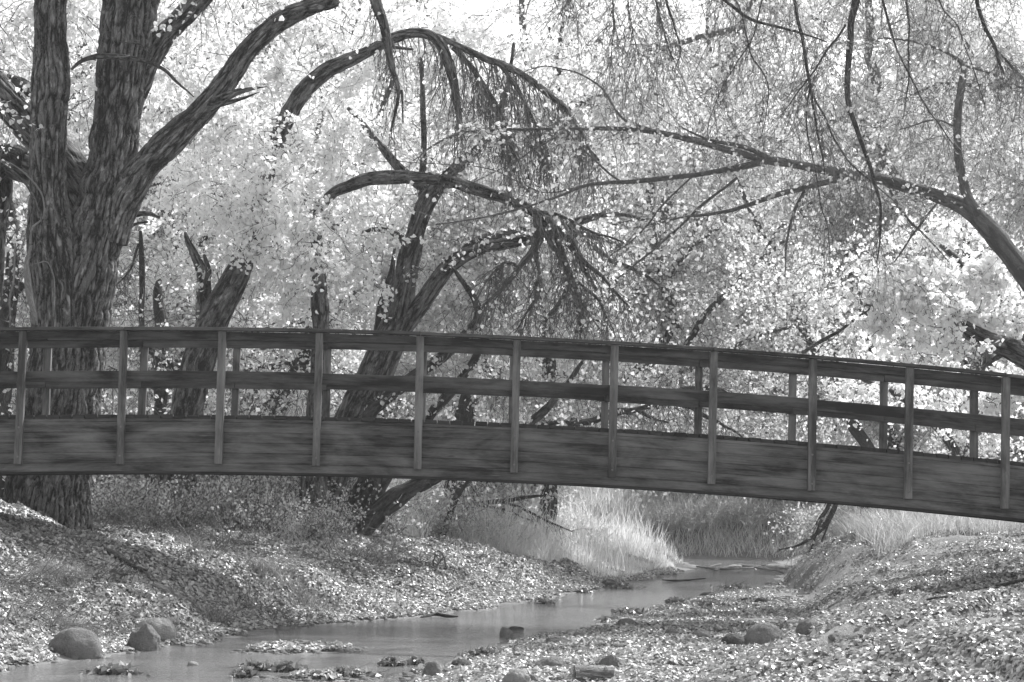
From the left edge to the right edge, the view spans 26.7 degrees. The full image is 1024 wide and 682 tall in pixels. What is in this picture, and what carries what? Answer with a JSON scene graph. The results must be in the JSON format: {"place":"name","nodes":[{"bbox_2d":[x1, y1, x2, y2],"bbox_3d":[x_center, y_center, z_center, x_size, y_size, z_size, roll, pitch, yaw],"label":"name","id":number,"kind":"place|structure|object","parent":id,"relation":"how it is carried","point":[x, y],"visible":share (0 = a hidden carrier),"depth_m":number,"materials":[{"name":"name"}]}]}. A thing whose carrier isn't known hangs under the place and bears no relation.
{"place":"outdoors","nodes":[
{"label":"outdoors","id":0,"kind":"place"},
{"bbox_2d":[0,558,787,681],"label":"stream water","id":1,"kind":"structure","parent":0,"point":[440,640],"depth_m":24.93,"materials":[{"name":"grey liquid"}]},
{"bbox_2d":[0,400,1023,681],"bbox_3d":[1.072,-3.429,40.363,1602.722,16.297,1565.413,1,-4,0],"label":"ground","id":2,"kind":"structure","parent":0,"point":[904,560],"depth_m":29.37,"materials":[{"name":"grey plant"}]},
{"bbox_2d":[0,129,30,499],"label":"twiggy tree","id":3,"kind":"object","parent":2,"relation":"on","point":[8,360],"visible":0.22,"depth_m":36.02,"materials":[{"name":"grey plant"}]},
{"bbox_2d":[0,575,70,639],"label":"brushwood","id":4,"kind":"object","parent":2,"relation":"on","point":[16,612],"visible":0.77,"depth_m":21.15,"materials":[{"name":"grey plant"}]},
{"bbox_2d":[0,551,94,610],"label":"brushwood","id":5,"kind":"object","parent":2,"relation":"on","point":[28,605],"visible":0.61,"depth_m":22.34,"materials":[{"name":"grey plant"}]},
{"bbox_2d":[0,523,100,601],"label":"brushwood","id":6,"kind":"object","parent":2,"relation":"on","point":[25,578],"visible":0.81,"depth_m":23.11,"materials":[{"name":"grey plant"}]},
{"bbox_2d":[0,0,101,414],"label":"cottonwood tree","id":7,"kind":"object","parent":2,"relation":"on","point":[6,10],"visible":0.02,"depth_m":47.05,"materials":[{"name":"grey plant"}]},
{"bbox_2d":[8,589,124,639],"bbox_3d":[-4.456,2.830,21.233,1.289,0.833,1.032,3,-4,-20],"label":"brushwood","id":8,"kind":"object","parent":2,"relation":"on","point":[57,621],"visible":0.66,"depth_m":21.31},
{"bbox_2d":[48,627,102,658],"bbox_3d":[-4.219,2.950,20.823,0.544,0.381,0.396,1,-4,0],"label":"boulder","id":9,"kind":"object","parent":2,"relation":"on","point":[80,643],"visible":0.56,"depth_m":20.68,"materials":[{"name":"grey stone"}]},
{"bbox_2d":[0,2,155,357],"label":"cottonwood tree","id":10,"kind":"object","parent":2,"relation":"on","point":[23,191],"visible":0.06,"depth_m":49.44,"materials":[{"name":"grey plant"}]},
{"bbox_2d":[63,594,139,635],"bbox_3d":[-4.326,2.985,22.467,1.134,0.688,0.899,3,-5,-22],"label":"brushwood","id":11,"kind":"object","parent":2,"relation":"on","point":[113,620],"visible":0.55,"depth_m":22.47,"materials":[{"name":"grey plant"}]},
{"bbox_2d":[74,659,149,676],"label":"debris clump","id":12,"kind":"object","parent":2,"relation":"on","point":[121,668],"visible":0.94,"depth_m":19.02,"materials":[{"name":"grey plant"}]},
{"bbox_2d":[0,0,227,355],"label":"cottonwood tree","id":13,"kind":"object","parent":2,"relation":"on","point":[23,22],"depth_m":80.62,"materials":[{"name":"grey plant"}]},
{"bbox_2d":[92,483,162,533],"bbox_3d":[-5.669,2.717,31.143,1.214,1.337,1.846,1,-4,0],"label":"brushwood","id":14,"kind":"object","parent":2,"relation":"on","point":[114,524],"visible":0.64,"depth_m":31.11,"materials":[{"name":"grey plant"}]},
{"bbox_2d":[105,549,158,582],"bbox_3d":[-4.588,2.733,26.008,0.540,0.443,1.391,3,-4,-19],"label":"fallen log","id":15,"kind":"object","parent":2,"relation":"on","point":[146,572],"visible":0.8,"depth_m":26.23,"materials":[{"name":"grey wood"}]},
{"bbox_2d":[90,475,188,526],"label":"shrub","id":16,"kind":"object","parent":2,"relation":"on","point":[116,492],"visible":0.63,"depth_m":33.67,"materials":[{"name":"grey plant"}]},
{"bbox_2d":[127,623,161,650],"bbox_3d":[-3.752,3.072,22.022,0.355,0.404,0.314,1,-4,0],"label":"boulder","id":17,"kind":"object","parent":2,"relation":"on","point":[145,637],"visible":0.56,"depth_m":21.92,"materials":[{"name":"grey stone"}]},
{"bbox_2d":[137,617,175,640],"bbox_3d":[-3.763,3.090,22.847,0.430,0.337,0.358,1,-4,0],"label":"boulder","id":18,"kind":"object","parent":2,"relation":"on","point":[165,628],"visible":0.47,"depth_m":22.74,"materials":[{"name":"grey stone"}]},
{"bbox_2d":[91,475,222,525],"bbox_3d":[-5.784,2.756,35.486,2.290,1.514,2.294,2,-4,-16],"label":"shrub","id":19,"kind":"object","parent":2,"relation":"on","point":[177,485],"visible":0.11,"depth_m":35.21,"materials":[{"name":"grey plant"}]},
{"bbox_2d":[105,228,215,492],"bbox_3d":[-6.487,0.387,38.186,2.772,5.027,2.862,1,-4,0],"label":"tree","id":20,"kind":"object","parent":2,"relation":"on","point":[160,316],"visible":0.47,"depth_m":38.16,"materials":[{"name":"grey plant"}]},
{"bbox_2d":[111,483,223,538],"bbox_3d":[-5.004,2.802,31.035,1.686,1.583,1.139,1,-4,0],"label":"brushwood","id":21,"kind":"object","parent":2,"relation":"on","point":[162,522],"visible":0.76,"depth_m":31.04,"materials":[{"name":"grey plant"}]},
{"bbox_2d":[7,529,343,641],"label":"grass tufts","id":22,"kind":"object","parent":2,"relation":"on","point":[261,568],"visible":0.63,"depth_m":27.64,"materials":[{"name":"grey plant"}]},
{"bbox_2d":[13,1,344,416],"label":"cottonwood tree","id":23,"kind":"object","parent":2,"relation":"on","point":[96,41],"depth_m":61.81,"materials":[{"name":"grey plant"}]},
{"bbox_2d":[90,360,278,500],"bbox_3d":[-6.468,2.071,40.337,5.102,3.699,5.564,-2,-5,37],"label":"shrub","id":24,"kind":"object","parent":2,"relation":"on","point":[152,413],"visible":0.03,"depth_m":39.67,"materials":[{"name":"grey plant"}]},
{"bbox_2d":[131,475,269,530],"bbox_3d":[-5.133,2.729,34.477,2.308,1.362,2.213,0,-5,20],"label":"shrub","id":25,"kind":"object","parent":2,"relation":"on","point":[187,511],"visible":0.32,"depth_m":34.11,"materials":[{"name":"grey plant"}]},
{"bbox_2d":[0,0,414,530],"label":"cottonwood tree","id":26,"kind":"object","parent":2,"relation":"on","point":[82,229],"visible":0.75,"depth_m":31.01,"materials":[{"name":"grey plant"}]},
{"bbox_2d":[0,160,54,326],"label":"hanging branch","id":27,"kind":"object","parent":26,"relation":"hanging from","point":[28,286],"visible":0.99,"depth_m":29.91,"materials":[{"name":"grey wood"}]},
{"bbox_2d":[172,502,252,558],"bbox_3d":[-4.119,2.946,30.185,1.498,1.394,1.123,0,-4,18],"label":"brushwood","id":28,"kind":"object","parent":2,"relation":"on","point":[224,550],"visible":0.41,"depth_m":30.36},
{"bbox_2d":[68,54,366,406],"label":"cottonwood tree","id":29,"kind":"object","parent":2,"relation":"on","point":[169,111],"visible":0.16,"depth_m":48.89,"materials":[{"name":"plant"}]},
{"bbox_2d":[2,0,438,410],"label":"cottonwood tree","id":30,"kind":"object","parent":2,"relation":"on","point":[236,24],"visible":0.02,"depth_m":78.52,"materials":[{"name":"grey plant"}]},
{"bbox_2d":[111,350,333,497],"bbox_3d":[-5.423,2.097,39.434,5.102,3.699,5.564,1,-4,0],"label":"shrub","id":31,"kind":"object","parent":2,"relation":"on","point":[227,412],"visible":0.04,"depth_m":38.59,"materials":[{"name":"grey plant"}]},
{"bbox_2d":[168,475,302,526],"bbox_3d":[-4.617,2.813,35.914,2.503,1.652,2.498,2,-4,-6],"label":"shrub","id":32,"kind":"object","parent":2,"relation":"on","point":[242,492],"visible":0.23,"depth_m":35.65,"materials":[{"name":"grey plant"}]},
{"bbox_2d":[126,362,350,495],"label":"shrub","id":33,"kind":"object","parent":2,"relation":"on","point":[298,400],"visible":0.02,"depth_m":41.01,"materials":[{"name":"grey plant"}]},
{"bbox_2d":[184,487,300,538],"bbox_3d":[-4.324,2.821,34.435,1.888,1.115,1.811,1,-4,-3],"label":"shrub","id":34,"kind":"object","parent":2,"relation":"on","point":[242,515],"visible":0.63,"depth_m":34.23,"materials":[{"name":"grey plant"}]},
{"bbox_2d":[70,34,471,419],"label":"cottonwood tree","id":35,"kind":"object","parent":2,"relation":"on","point":[280,358],"visible":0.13,"depth_m":47.73,"materials":[{"name":"grey plant"}]},
{"bbox_2d":[208,475,357,526],"bbox_3d":[-3.945,2.793,36.385,2.503,1.652,2.498,0,-4,10],"label":"shrub","id":36,"kind":"object","parent":2,"relation":"on","point":[283,485],"visible":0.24,"depth_m":36.12,"materials":[{"name":"grey plant"}]},
{"bbox_2d":[141,58,432,410],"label":"cottonwood tree","id":37,"kind":"object","parent":2,"relation":"on","point":[358,360],"visible":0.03,"depth_m":61.30,"materials":[{"name":"grey plant"}]},
{"bbox_2d":[263,659,310,671],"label":"debris clump","id":38,"kind":"object","parent":2,"relation":"on","point":[285,666],"visible":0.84,"depth_m":19.68,"materials":[{"name":"grey plant"}]},
{"bbox_2d":[246,487,350,541],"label":"shrub","id":39,"kind":"object","parent":2,"relation":"on","point":[285,509],"visible":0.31,"depth_m":34.76,"materials":[{"name":"grey plant"}]},
{"bbox_2d":[257,488,341,546],"bbox_3d":[-3.553,2.930,33.836,1.517,1.324,1.448,4,-5,-35],"label":"brushwood","id":40,"kind":"object","parent":2,"relation":"on","point":[299,532],"visible":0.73,"depth_m":33.72,"materials":[{"name":"grey plant"}]},
{"bbox_2d":[269,500,353,542],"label":"shrub","id":41,"kind":"object","parent":2,"relation":"on","point":[293,521],"visible":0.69,"depth_m":34.58,"materials":[{"name":"grey plant"}]},
{"bbox_2d":[281,486,374,539],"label":"shrub","id":42,"kind":"object","parent":2,"relation":"on","point":[343,518],"visible":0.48,"depth_m":35.40,"materials":[{"name":"grey plant"}]},
{"bbox_2d":[216,0,453,407],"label":"cottonwood tree","id":43,"kind":"object","parent":2,"relation":"on","point":[357,65],"depth_m":78.01,"materials":[{"name":"grey plant"}]},
{"bbox_2d":[0,497,681,670],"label":"fallen leaves","id":44,"kind":"object","parent":2,"relation":"on","point":[30,658],"visible":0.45,"depth_m":27.96,"materials":[{"name":"grey plant"}]},
{"bbox_2d":[26,590,664,681],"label":"island leaves","id":45,"kind":"object","parent":2,"relation":"on","point":[324,645],"visible":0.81,"depth_m":20.10,"materials":[{"name":"grey plant"}]},
{"bbox_2d":[248,414,445,539],"bbox_3d":[-2.858,2.426,38.227,3.710,2.466,3.401,-2,-5,36],"label":"shrub","id":46,"kind":"object","parent":2,"relation":"on","point":[350,484],"visible":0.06,"depth_m":37.70,"materials":[{"name":"grey plant"}]},
{"bbox_2d":[288,514,413,578],"bbox_3d":[-2.442,3.271,31.915,2.001,1.519,1.564,5,-6,-43],"label":"brushwood","id":47,"kind":"object","parent":2,"relation":"on","point":[342,551],"visible":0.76,"depth_m":31.95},
{"bbox_2d":[311,661,391,678],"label":"debris clump","id":48,"kind":"object","parent":2,"relation":"on","point":[351,671],"visible":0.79,"depth_m":19.21,"materials":[{"name":"grey plant"}]},
{"bbox_2d":[87,0,616,513],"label":"cottonwood tree","id":49,"kind":"object","parent":2,"relation":"on","point":[245,214],"visible":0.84,"depth_m":36.40,"materials":[{"name":"plant"}]},
{"bbox_2d":[214,0,499,479],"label":"cottonwood tree","id":50,"kind":"object","parent":2,"relation":"on","point":[274,51],"depth_m":79.44,"materials":[{"name":"grey plant"}]},
{"bbox_2d":[347,512,426,575],"bbox_3d":[-2.088,3.269,32.098,1.496,1.455,1.318,3,-5,-23],"label":"brushwood","id":51,"kind":"object","parent":2,"relation":"on","point":[382,557],"visible":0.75,"depth_m":32.11,"materials":[{"name":"grey plant"}]},
{"bbox_2d":[5,565,835,681],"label":"pebbles","id":52,"kind":"object","parent":2,"relation":"on","point":[286,676],"visible":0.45,"depth_m":21.86,"materials":[{"name":"grey stone"}]},
{"bbox_2d":[197,94,655,516],"bbox_3d":[-1.659,-0.461,37.427,7.596,8.341,4.877,2,-4,-12],"label":"cottonwood tree","id":53,"kind":"object","parent":2,"relation":"on","point":[321,305],"visible":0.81,"depth_m":36.55,"materials":[{"name":"grey plant"}]},
{"bbox_2d":[385,482,485,537],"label":"shrub","id":54,"kind":"object","parent":2,"relation":"on","point":[442,523],"visible":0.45,"depth_m":42.62,"materials":[{"name":"grey plant"}]},
{"bbox_2d":[211,0,685,421],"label":"cottonwood tree","id":55,"kind":"object","parent":2,"relation":"on","point":[618,223],"visible":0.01,"depth_m":85.12,"materials":[{"name":"grey plant"}]},
{"bbox_2d":[344,259,597,538],"bbox_3d":[-0.909,1.546,37.005,4.719,5.995,2.165,1,-4,0],"label":"leaning tree","id":56,"kind":"object","parent":2,"relation":"on","point":[392,500],"visible":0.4,"depth_m":37.11,"materials":[{"name":"grey plant"}]},
{"bbox_2d":[362,310,592,549],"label":"shrub","id":57,"kind":"object","parent":2,"relation":"on","point":[521,496],"visible":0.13,"depth_m":45.50,"materials":[{"name":"grey plant"}]},
{"bbox_2d":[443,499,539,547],"bbox_3d":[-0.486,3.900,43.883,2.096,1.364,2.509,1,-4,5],"label":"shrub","id":58,"kind":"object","parent":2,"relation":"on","point":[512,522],"visible":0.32,"depth_m":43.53,"materials":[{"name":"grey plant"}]},
{"bbox_2d":[335,0,648,429],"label":"cottonwood tree","id":59,"kind":"object","parent":2,"relation":"on","point":[428,84],"visible":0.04,"depth_m":72.40,"materials":[{"name":"grey plant"}]},
{"bbox_2d":[381,495,616,553],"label":"grass","id":60,"kind":"structure","parent":2,"relation":"on","point":[422,531],"depth_m":43.02,"materials":[{"name":"grey plant"}]},
{"bbox_2d":[0,327,1023,522],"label":"footbridge","id":61,"kind":"object","parent":2,"relation":"on","point":[513,450],"visible":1,"depth_m":26.84,"materials":[{"name":"grey wood"}]},
{"bbox_2d":[385,1,638,530],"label":"cottonwood tree","id":62,"kind":"object","parent":2,"relation":"on","point":[537,489],"visible":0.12,"depth_m":46.15,"materials":[{"name":"grey plant"}]},
{"bbox_2d":[501,668,530,681],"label":"boulder","id":63,"kind":"object","parent":2,"relation":"on","point":[517,675],"visible":1,"depth_m":17.91,"materials":[{"name":"grey stone"}]},
{"bbox_2d":[327,0,712,506],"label":"cottonwood tree","id":64,"kind":"object","parent":2,"relation":"on","point":[407,308],"visible":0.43,"depth_m":38.37,"materials":[{"name":"grey plant"}]},
{"bbox_2d":[342,0,725,507],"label":"cottonwood tree","id":65,"kind":"object","parent":2,"relation":"on","point":[463,417],"visible":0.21,"depth_m":44.41,"materials":[{"name":"grey plant"}]},
{"bbox_2d":[386,481,682,577],"bbox_3d":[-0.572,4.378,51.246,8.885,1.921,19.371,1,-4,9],"label":"tall grass","id":66,"kind":"structure","parent":2,"relation":"on","point":[533,551],"depth_m":45.07,"materials":[{"name":"grey plant"}]},
{"bbox_2d":[538,502,621,548],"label":"shrub","id":67,"kind":"object","parent":2,"relation":"on","point":[580,519],"visible":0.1,"depth_m":49.84,"materials":[{"name":"grey plant"}]},
{"bbox_2d":[348,479,838,557],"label":"reeds","id":68,"kind":"object","parent":2,"relation":"on","point":[609,497],"visible":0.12,"depth_m":65.19,"materials":[{"name":"grey plant"}]},
{"bbox_2d":[573,665,613,681],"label":"cut log","id":69,"kind":"object","parent":2,"relation":"on","point":[581,673],"visible":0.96,"depth_m":18.26,"materials":[{"name":"grey wood"}]},
{"bbox_2d":[424,317,798,536],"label":"dead leaning tree","id":70,"kind":"object","parent":2,"relation":"on","point":[637,411],"visible":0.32,"depth_m":43.16,"materials":[{"name":"grey plant"}]},
{"bbox_2d":[506,0,787,435],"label":"cottonwood tree","id":71,"kind":"object","parent":2,"relation":"on","point":[547,4],"visible":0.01,"depth_m":106.55,"materials":[{"name":"grey plant"}]},
{"bbox_2d":[626,503,688,531],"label":"shrub","id":72,"kind":"object","parent":2,"relation":"on","point":[658,522],"visible":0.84,"depth_m":64.66,"materials":[{"name":"grey plant"}]},
{"bbox_2d":[468,156,862,503],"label":"willow tree","id":73,"kind":"object","parent":2,"relation":"on","point":[674,324],"visible":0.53,"depth_m":46.97,"materials":[{"name":"grey plant"}]},
{"bbox_2d":[597,423,748,512],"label":"shrub","id":74,"kind":"object","parent":2,"relation":"on","point":[676,495],"visible":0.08,"depth_m":66.33,"materials":[{"name":"grey plant"}]},
{"bbox_2d":[549,0,807,440],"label":"cottonwood tree","id":75,"kind":"object","parent":2,"relation":"on","point":[649,218],"visible":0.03,"depth_m":100.58,"materials":[{"name":"grey plant"}]},
{"bbox_2d":[464,0,894,441],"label":"cottonwood tree","id":76,"kind":"object","parent":2,"relation":"on","point":[531,9],"visible":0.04,"depth_m":98.00,"materials":[{"name":"grey plant"}]},
{"bbox_2d":[656,501,715,530],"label":"shrub","id":77,"kind":"object","parent":2,"relation":"on","point":[684,514],"visible":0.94,"depth_m":64.54,"materials":[{"name":"grey plant"}]},
{"bbox_2d":[359,11,1023,306],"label":"cottonwood tree","id":78,"kind":"object","parent":2,"relation":"on","point":[1005,249],"visible":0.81,"depth_m":32.23,"materials":[{"name":"grey plant"}]},
{"bbox_2d":[483,0,907,437],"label":"cottonwood tree","id":79,"kind":"object","parent":2,"relation":"on","point":[696,38],"visible":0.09,"depth_m":79.74,"materials":[{"name":"grey plant"}]},
{"bbox_2d":[679,495,747,523],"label":"shrub","id":80,"kind":"object","parent":2,"relation":"on","point":[712,513],"visible":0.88,"depth_m":64.73,"materials":[{"name":"grey plant"}]},
{"bbox_2d":[412,527,1023,681],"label":"fallen leaves","id":81,"kind":"object","parent":2,"relation":"on","point":[758,662],"visible":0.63,"depth_m":20.39,"materials":[{"name":"grey plant"}]},
{"bbox_2d":[708,497,772,525],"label":"shrub","id":82,"kind":"object","parent":2,"relation":"on","point":[742,516],"visible":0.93,"depth_m":64.64,"materials":[{"name":"grey plant"}]},
{"bbox_2d":[498,0,1023,345],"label":"overhanging tree","id":83,"kind":"object","parent":2,"relation":"on","point":[849,48],"visible":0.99,"depth_m":29.98,"materials":[{"name":"grey plant"}]},
{"bbox_2d":[744,622,782,644],"bbox_3d":[2.694,3.201,23.172,0.492,0.375,0.412,1,-4,0],"label":"boulder","id":84,"kind":"object","parent":2,"relation":"on","point":[761,633],"visible":0.43,"depth_m":23.05,"materials":[{"name":"grey stone"}]},
{"bbox_2d":[670,48,862,433],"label":"cottonwood tree","id":85,"kind":"object","parent":2,"relation":"on","point":[829,94],"visible":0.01,"depth_m":107.71,"materials":[{"name":"grey plant"}]},
{"bbox_2d":[738,498,795,526],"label":"shrub","id":86,"kind":"object","parent":2,"relation":"on","point":[766,502],"visible":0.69,"depth_m":64.83,"materials":[{"name":"grey plant"}]},
{"bbox_2d":[571,78,994,453],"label":"cottonwood tree","id":87,"kind":"object","parent":2,"relation":"on","point":[861,436],"visible":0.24,"depth_m":53.97,"materials":[{"name":"grey plant"}]},
{"bbox_2d":[757,501,816,529],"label":"shrub","id":88,"kind":"object","parent":2,"relation":"on","point":[777,520],"visible":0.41,"depth_m":64.57,"materials":[{"name":"grey plant"}]},
{"bbox_2d":[763,500,841,559],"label":"shrub","id":89,"kind":"object","parent":2,"relation":"on","point":[799,526],"visible":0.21,"depth_m":57.69,"materials":[{"name":"grey plant"}]},
{"bbox_2d":[756,504,872,581],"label":"drooping tree","id":90,"kind":"object","parent":2,"relation":"on","point":[822,527],"visible":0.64,"depth_m":43.83,"materials":[{"name":"grey plant"}]},
{"bbox_2d":[631,0,1023,438],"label":"cottonwood tree","id":91,"kind":"object","parent":2,"relation":"on","point":[992,13],"visible":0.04,"depth_m":104.31,"materials":[{"name":"grey plant"}]},
{"bbox_2d":[744,418,925,510],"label":"shrub","id":92,"kind":"object","parent":2,"relation":"on","point":[829,439],"visible":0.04,"depth_m":66.65,"materials":[{"name":"grey plant"}]},
{"bbox_2d":[786,503,884,537],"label":"shrub","id":93,"kind":"object","parent":2,"relation":"on","point":[837,510],"visible":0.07,"depth_m":49.77,"materials":[{"name":"grey plant"}]},
{"bbox_2d":[730,1,950,435],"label":"cottonwood tree","id":94,"kind":"object","parent":2,"relation":"on","point":[831,347],"visible":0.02,"depth_m":108.33,"materials":[{"name":"grey plant"}]},
{"bbox_2d":[672,0,1023,453],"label":"cottonwood tree","id":95,"kind":"object","parent":2,"relation":"on","point":[869,95],"visible":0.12,"depth_m":95.46,"materials":[{"name":"grey plant"}]},
{"bbox_2d":[717,197,1023,461],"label":"shaded tree","id":96,"kind":"object","parent":2,"relation":"on","point":[951,444],"visible":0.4,"depth_m":43.64,"materials":[{"name":"grey plant"}]},
{"bbox_2d":[801,184,1023,440],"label":"cottonwood tree","id":97,"kind":"object","parent":2,"relation":"on","point":[961,317],"visible":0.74,"depth_m":33.28,"materials":[{"name":"white plant"}]},
{"bbox_2d":[809,105,1023,462],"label":"cottonwood tree","id":98,"kind":"object","parent":2,"relation":"on","point":[976,362],"visible":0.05,"depth_m":59.56,"materials":[{"name":"grey plant"}]},
{"bbox_2d":[818,506,1023,556],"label":"bank grass","id":99,"kind":"structure","parent":2,"relation":"on","point":[904,526],"depth_m":37.12,"materials":[{"name":"grey plant"}]},
{"bbox_2d":[871,3,1023,219],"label":"cottonwood tree","id":100,"kind":"object","parent":2,"relation":"on","point":[938,98],"visible":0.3,"depth_m":54.61,"materials":[{"name":"grey plant"}]},
{"bbox_2d":[871,69,1023,453],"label":"cottonwood tree","id":101,"kind":"object","parent":2,"relation":"on","point":[978,202],"visible":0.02,"depth_m":103.44,"materials":[{"name":"grey plant"}]},
{"bbox_2d":[895,152,1023,460],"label":"cottonwood tree","id":102,"kind":"object","parent":2,"relation":"on","point":[1019,209],"visible":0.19,"depth_m":52.82,"materials":[{"name":"grey plant"}]},
{"bbox_2d":[923,118,1023,453],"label":"cottonwood tree","id":103,"kind":"object","parent":2,"relation":"on","point":[976,247],"visible":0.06,"depth_m":81.94,"materials":[{"name":"grey plant"}]},
{"bbox_2d":[172,0,1023,356],"label":"sky","id":104,"kind":"structure","parent":0,"point":[514,23],"materials":[{"name":"white"}]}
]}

